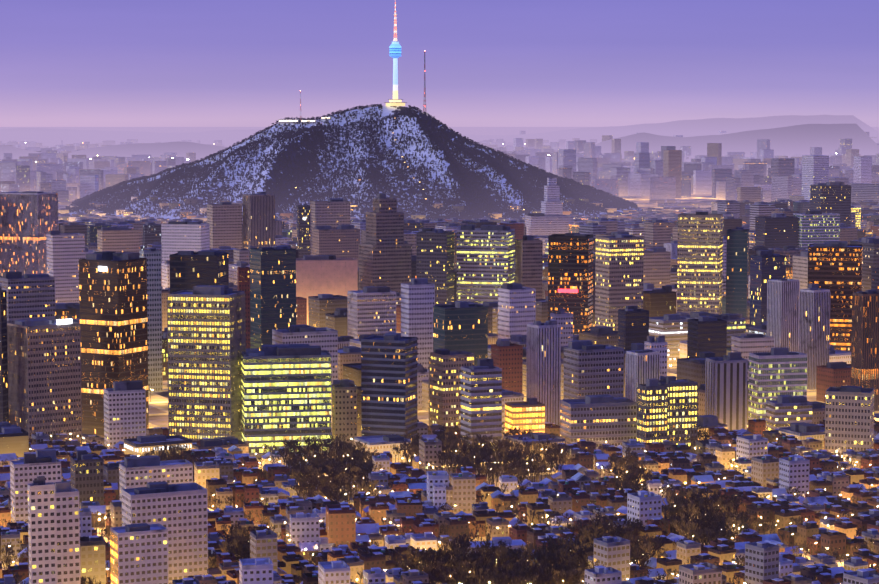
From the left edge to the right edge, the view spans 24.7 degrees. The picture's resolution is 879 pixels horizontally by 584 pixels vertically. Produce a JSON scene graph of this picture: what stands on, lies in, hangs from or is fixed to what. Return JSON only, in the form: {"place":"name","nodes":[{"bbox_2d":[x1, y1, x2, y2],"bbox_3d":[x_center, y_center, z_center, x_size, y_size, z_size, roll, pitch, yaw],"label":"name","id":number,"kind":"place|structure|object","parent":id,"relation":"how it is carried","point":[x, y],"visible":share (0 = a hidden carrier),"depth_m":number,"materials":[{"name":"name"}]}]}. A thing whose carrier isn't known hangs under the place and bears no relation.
{"place":"outdoors","nodes":[
{"label":"outdoors","id":0,"kind":"place"},
{"bbox_2d":[278,117,329,122],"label":"hilltop building","id":1,"kind":"structure","parent":0,"point":[292,120],"depth_m":4557.21,"materials":[{"name":"white concrete"}]},
{"bbox_2d":[65,106,641,219],"bbox_3d":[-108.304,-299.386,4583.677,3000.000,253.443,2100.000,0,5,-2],"label":"namsan terrain","id":2,"kind":"structure","parent":0,"point":[387,110],"depth_m":4162.86,"materials":[{"name":"white snow"}]},
{"bbox_2d":[65,104,637,220],"bbox_3d":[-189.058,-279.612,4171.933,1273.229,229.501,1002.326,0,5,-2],"label":"namsan bare trees","id":3,"kind":"object","parent":2,"relation":"on","point":[349,192],"visible":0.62,"depth_m":4203.25,"materials":[{"name":"brown plant"}]},
{"bbox_2d":[384,2,406,105],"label":"observation tower","id":4,"kind":"structure","parent":2,"relation":"on","point":[395,50],"depth_m":4558.04,"materials":[{"name":"white concrete"}]},
{"bbox_2d":[423,50,427,114],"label":"antenna mast","id":5,"kind":"object","parent":2,"relation":"on","point":[424,106],"visible":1,"depth_m":4581.34,"materials":[{"name":"red metal"}]},
{"bbox_2d":[0,115,878,162],"bbox_3d":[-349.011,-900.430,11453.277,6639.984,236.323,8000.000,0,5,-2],"label":"distant mountains","id":6,"kind":"structure","parent":0,"point":[789,136],"depth_m":12985.21,"materials":[{"name":"purple"}]},
{"bbox_2d":[0,127,878,583],"bbox_3d":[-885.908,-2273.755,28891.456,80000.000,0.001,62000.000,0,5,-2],"label":"ground","id":7,"kind":"structure","parent":0,"point":[162,419],"depth_m":5352.94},
{"bbox_2d":[0,131,878,583],"bbox_3d":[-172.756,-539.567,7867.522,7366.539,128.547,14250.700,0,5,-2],"label":"city buildings","id":8,"kind":"structure","parent":7,"relation":"on","point":[754,295],"depth_m":1456.00,"materials":[{"name":"grey concrete"}]},
{"bbox_2d":[0,418,878,583],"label":"hillside houses","id":9,"kind":"structure","parent":7,"relation":"on","point":[769,558],"depth_m":967.74,"materials":[{"name":"beige concrete"}]},
{"bbox_2d":[0,419,878,583],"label":"rooftop water tanks","id":10,"kind":"object","parent":9,"relation":"on","point":[605,570],"visible":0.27,"depth_m":991.60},
{"bbox_2d":[0,415,878,583],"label":"trees","id":11,"kind":"object","parent":7,"relation":"on","point":[559,563],"visible":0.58,"depth_m":957.10,"materials":[{"name":"plant"}]},
{"bbox_2d":[6,117,878,583],"bbox_3d":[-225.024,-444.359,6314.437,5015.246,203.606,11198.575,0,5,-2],"label":"street lamps","id":12,"kind":"object","parent":7,"relation":"on","point":[446,469],"visible":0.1,"depth_m":1017.79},
{"bbox_2d":[451,537,539,563],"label":"house","id":13,"kind":"structure","parent":7,"relation":"on","point":[516,544],"depth_m":904.04,"materials":[{"name":"blue"}]},
{"bbox_2d":[0,0,878,126],"label":"sky","id":14,"kind":"structure","parent":0,"point":[64,63],"materials":[{"name":"purple"}]},
{"bbox_2d":[2,194,878,583],"bbox_3d":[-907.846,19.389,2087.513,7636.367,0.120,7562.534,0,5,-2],"label":"city roads","id":15,"kind":"structure","parent":0,"point":[158,402],"depth_m":1379.38,"materials":[{"name":"grey asphalt"}]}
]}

